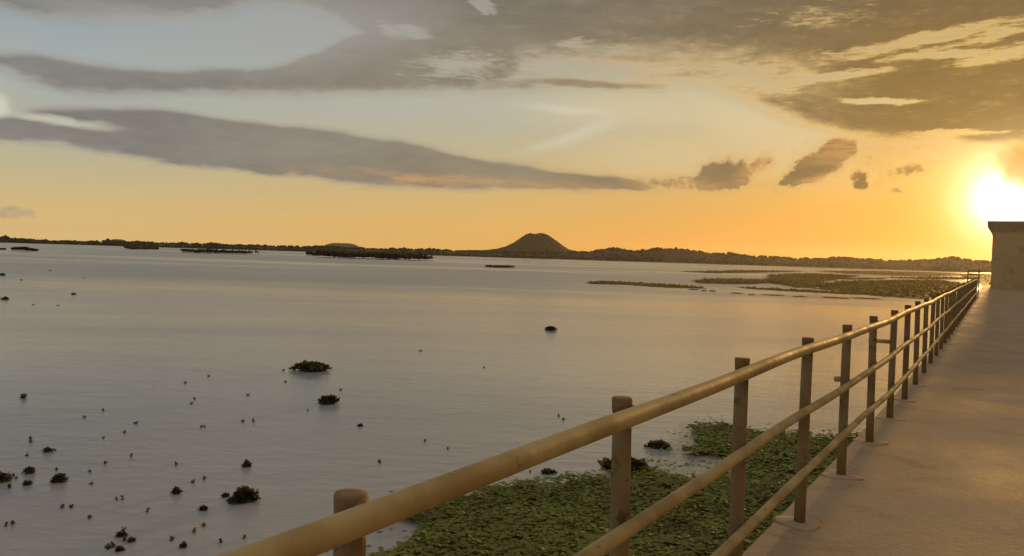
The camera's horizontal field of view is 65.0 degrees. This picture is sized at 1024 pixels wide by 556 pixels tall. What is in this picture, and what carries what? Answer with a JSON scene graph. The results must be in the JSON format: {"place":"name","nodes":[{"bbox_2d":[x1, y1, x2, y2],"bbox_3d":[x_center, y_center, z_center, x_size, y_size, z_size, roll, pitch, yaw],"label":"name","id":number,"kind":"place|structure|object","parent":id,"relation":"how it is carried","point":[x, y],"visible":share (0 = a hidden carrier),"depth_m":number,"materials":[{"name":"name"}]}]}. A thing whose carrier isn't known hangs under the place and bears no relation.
{"place":"outdoors","nodes":[
{"label":"outdoors","id":0,"kind":"place"},
{"bbox_2d":[111,239,358,247],"bbox_3d":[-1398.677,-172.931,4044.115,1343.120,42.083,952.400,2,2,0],"label":"hills","id":1,"kind":"structure","parent":0,"point":[342,245],"depth_m":4087.87,"materials":[{"name":"green plant"}]},
{"bbox_2d":[0,243,990,555],"bbox_3d":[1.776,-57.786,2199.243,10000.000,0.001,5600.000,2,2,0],"label":"lake water","id":2,"kind":"structure","parent":0,"point":[146,339],"depth_m":26.87,"materials":[{"name":"grey liquid"}]},
{"bbox_2d":[0,471,12,482],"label":"water hyacinth","id":3,"kind":"object","parent":2,"relation":"on","point":[5,477],"visible":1,"depth_m":13.30,"materials":[{"name":"green plant"}]},
{"bbox_2d":[20,393,27,397],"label":"water hyacinth","id":4,"kind":"object","parent":2,"relation":"on","point":[23,395],"visible":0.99,"depth_m":20.40,"materials":[{"name":"green plant"}]},
{"bbox_2d":[11,246,38,250],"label":"reed island","id":5,"kind":"structure","parent":2,"relation":"on","point":[22,248],"depth_m":306.15,"materials":[{"name":"green plant"}]},
{"bbox_2d":[23,480,32,485],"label":"water hyacinth","id":6,"kind":"object","parent":2,"relation":"on","point":[26,482],"visible":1,"depth_m":13.14,"materials":[{"name":"green plant"}]},
{"bbox_2d":[22,466,35,473],"bbox_3d":[-8.311,3.343,13.818,0.215,0.221,0.150,1,2,-30],"label":"water hyacinth","id":7,"kind":"object","parent":2,"relation":"on","point":[29,470],"visible":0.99,"depth_m":13.80,"materials":[{"name":"green plant"}]},
{"bbox_2d":[41,446,55,451],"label":"water hyacinth","id":8,"kind":"object","parent":2,"relation":"on","point":[47,449],"visible":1,"depth_m":15.25,"materials":[{"name":"green plant"}]},
{"bbox_2d":[49,473,68,482],"bbox_3d":[-7.546,3.364,13.389,0.287,0.251,0.204,1,2,-26],"label":"water hyacinth","id":9,"kind":"object","parent":2,"relation":"on","point":[59,478],"visible":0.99,"depth_m":13.34,"materials":[{"name":"green plant"}]},
{"bbox_2d":[115,545,124,551],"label":"water hyacinth","id":10,"kind":"object","parent":2,"relation":"on","point":[119,548],"visible":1,"depth_m":10.45,"materials":[{"name":"green plant"}]},
{"bbox_2d":[115,531,127,536],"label":"water hyacinth","id":11,"kind":"object","parent":2,"relation":"on","point":[121,533],"visible":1,"depth_m":10.98,"materials":[{"name":"green plant"}]},
{"bbox_2d":[127,536,135,542],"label":"water hyacinth","id":12,"kind":"object","parent":2,"relation":"on","point":[131,539],"visible":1,"depth_m":10.78,"materials":[{"name":"green plant"}]},
{"bbox_2d":[124,246,158,249],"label":"reed island","id":13,"kind":"structure","parent":2,"relation":"on","point":[137,248],"depth_m":576.77,"materials":[{"name":"green plant"}]},
{"bbox_2d":[170,486,182,493],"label":"water hyacinth","id":14,"kind":"object","parent":2,"relation":"on","point":[176,490],"visible":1,"depth_m":12.92,"materials":[{"name":"green plant"}]},
{"bbox_2d":[178,541,186,547],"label":"water hyacinth","id":15,"kind":"object","parent":2,"relation":"on","point":[183,544],"visible":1,"depth_m":10.64,"materials":[{"name":"green plant"}]},
{"bbox_2d":[197,504,207,510],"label":"water hyacinth","id":16,"kind":"object","parent":2,"relation":"on","point":[202,508],"visible":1,"depth_m":12.16,"materials":[{"name":"green plant"}]},
{"bbox_2d":[180,248,258,254],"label":"reed island","id":17,"kind":"structure","parent":2,"relation":"on","point":[213,251],"depth_m":445.88,"materials":[{"name":"green plant"}]},
{"bbox_2d":[221,492,229,496],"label":"water hyacinth","id":18,"kind":"object","parent":2,"relation":"on","point":[225,494],"visible":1,"depth_m":12.84,"materials":[{"name":"green plant"}]},
{"bbox_2d":[226,485,260,503],"bbox_3d":[-4.223,3.448,12.636,0.480,0.346,0.393,2,2,0],"label":"water hyacinth","id":19,"kind":"object","parent":2,"relation":"on","point":[244,494],"visible":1,"depth_m":12.60,"materials":[{"name":"green plant"}]},
{"bbox_2d":[241,459,252,466],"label":"water hyacinth","id":20,"kind":"object","parent":2,"relation":"on","point":[247,463],"visible":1,"depth_m":14.64,"materials":[{"name":"green plant"}]},
{"bbox_2d":[288,360,331,371],"bbox_3d":[-6.668,2.951,26.615,1.133,0.468,1.005,2,2,23],"label":"water hyacinth","id":21,"kind":"object","parent":2,"relation":"on","point":[310,366],"visible":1,"depth_m":26.36,"materials":[{"name":"green plant"}]},
{"bbox_2d":[305,251,319,255],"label":"reed island","id":22,"kind":"structure","parent":2,"relation":"on","point":[308,253],"depth_m":506.28,"materials":[{"name":"green plant"}]},
{"bbox_2d":[318,394,339,403],"bbox_3d":[-4.762,3.233,20.898,0.554,0.412,0.433,2,2,0],"label":"water hyacinth","id":23,"kind":"object","parent":2,"relation":"on","point":[330,399],"visible":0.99,"depth_m":20.83,"materials":[{"name":"green plant"}]},
{"bbox_2d":[315,250,434,260],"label":"reed island","id":24,"kind":"structure","parent":2,"relation":"on","point":[381,255],"depth_m":415.34,"materials":[{"name":"green plant"}]},
{"bbox_2d":[485,265,514,267],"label":"reed island","id":25,"kind":"structure","parent":2,"relation":"on","point":[502,266],"depth_m":256.69,"materials":[{"name":"green plant"}]},
{"bbox_2d":[541,468,557,474],"bbox_3d":[0.687,3.579,14.835,0.318,0.125,0.259,2,2,0],"label":"water hyacinth","id":26,"kind":"object","parent":2,"relation":"on","point":[547,471],"visible":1,"depth_m":14.81,"materials":[{"name":"green plant"}]},
{"bbox_2d":[544,326,556,329],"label":"water hyacinth","id":27,"kind":"object","parent":2,"relation":"on","point":[550,328],"visible":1,"depth_m":43.60,"materials":[{"name":"green plant"}]},
{"bbox_2d":[327,415,863,555],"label":"water hyacinths","id":28,"kind":"object","parent":2,"relation":"on","point":[492,522],"visible":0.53,"depth_m":12.46,"materials":[{"name":"green plant"}]},
{"bbox_2d":[597,456,647,473],"bbox_3d":[2.115,3.545,15.036,1.012,0.465,0.710,2,2,0],"label":"water hyacinth","id":29,"kind":"object","parent":2,"relation":"on","point":[605,463],"visible":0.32,"depth_m":15.05,"materials":[{"name":"green plant"}]},
{"bbox_2d":[586,280,706,288],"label":"marsh mat","id":30,"kind":"object","parent":2,"relation":"on","point":[651,284],"visible":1,"depth_m":125.50,"materials":[{"name":"green plant"}]},
{"bbox_2d":[644,439,670,449],"bbox_3d":[3.110,3.560,17.107,0.614,0.240,0.416,2,2,0],"label":"water hyacinth","id":31,"kind":"object","parent":2,"relation":"on","point":[658,444],"visible":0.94,"depth_m":17.04,"materials":[{"name":"green plant"}]},
{"bbox_2d":[694,278,783,283],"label":"marsh mat","id":32,"kind":"object","parent":2,"relation":"on","point":[733,281],"visible":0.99,"depth_m":163.60,"materials":[{"name":"green plant"}]},
{"bbox_2d":[680,269,803,272],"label":"marsh mat","id":33,"kind":"object","parent":2,"relation":"on","point":[742,271],"visible":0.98,"depth_m":338.89,"materials":[{"name":"green plant"}]},
{"bbox_2d":[761,273,859,287],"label":"marsh mat","id":34,"kind":"object","parent":2,"relation":"on","point":[800,280],"visible":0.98,"depth_m":220.09,"materials":[{"name":"green plant"}]},
{"bbox_2d":[739,286,894,295],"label":"marsh mat","id":35,"kind":"object","parent":2,"relation":"on","point":[816,291],"visible":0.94,"depth_m":118.60,"materials":[{"name":"green plant"}]},
{"bbox_2d":[822,296,849,298],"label":"marsh tuft","id":36,"kind":"object","parent":2,"relation":"on","point":[836,297],"visible":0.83,"depth_m":98.39,"materials":[{"name":"green plant"}]},
{"bbox_2d":[837,277,885,279],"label":"marsh mat","id":37,"kind":"object","parent":2,"relation":"on","point":[861,278],"visible":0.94,"depth_m":248.46,"materials":[{"name":"green plant"}]},
{"bbox_2d":[742,285,1023,555],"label":"walkway","id":38,"kind":"structure","parent":2,"relation":"on","point":[941,473],"depth_m":6.71,"materials":[{"name":"concrete"}]},
{"bbox_2d":[217,269,979,555],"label":"railing","id":39,"kind":"object","parent":38,"relation":"on","point":[351,522],"visible":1,"depth_m":3.39,"materials":[{"name":"paint"}]},
{"bbox_2d":[811,279,964,298],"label":"marsh mat","id":40,"kind":"object","parent":2,"relation":"on","point":[914,289],"visible":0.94,"depth_m":151.91,"materials":[{"name":"green plant"}]},
{"bbox_2d":[817,270,966,275],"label":"marsh mat","id":41,"kind":"object","parent":2,"relation":"on","point":[893,273],"visible":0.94,"depth_m":503.64,"materials":[{"name":"green plant"}]},
{"bbox_2d":[890,276,977,279],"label":"marsh mat","id":42,"kind":"object","parent":2,"relation":"on","point":[945,277],"visible":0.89,"depth_m":313.41,"materials":[{"name":"green plant"}]},
{"bbox_2d":[960,273,990,288],"bbox_3d":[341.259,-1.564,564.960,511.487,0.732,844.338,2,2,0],"label":"marsh mat","id":43,"kind":"object","parent":2,"relation":"on","point":[984,279],"visible":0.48,"depth_m":369.59,"materials":[{"name":"green plant"}]},
{"bbox_2d":[0,241,990,272],"bbox_3d":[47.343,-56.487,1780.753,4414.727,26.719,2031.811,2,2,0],"label":"shore","id":44,"kind":"structure","parent":0,"point":[671,255],"depth_m":1311.19,"materials":[{"name":"green plant"}]},
{"bbox_2d":[0,235,991,271],"bbox_3d":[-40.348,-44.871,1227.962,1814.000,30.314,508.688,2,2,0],"label":"woodland","id":45,"kind":"object","parent":44,"relation":"on","point":[429,250],"visible":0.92,"depth_m":1298.03,"materials":[{"name":"green plant"}]},
{"bbox_2d":[0,0,1023,260],"label":"sky","id":46,"kind":"structure","parent":0,"point":[886,130],"materials":[{"name":"orange"}]},
{"bbox_2d":[468,233,577,252],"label":"hill","id":47,"kind":"structure","parent":0,"point":[536,245],"depth_m":2014.52,"materials":[{"name":"green plant"}]},
{"bbox_2d":[470,233,575,251],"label":"scrub","id":48,"kind":"object","parent":47,"relation":"on","point":[533,243],"visible":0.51,"depth_m":2024.98,"materials":[{"name":"green plant"}]},
{"bbox_2d":[987,221,1023,289],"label":"building","id":49,"kind":"structure","parent":0,"point":[1007,266],"depth_m":73.16,"materials":[{"name":"paint"}]}
]}

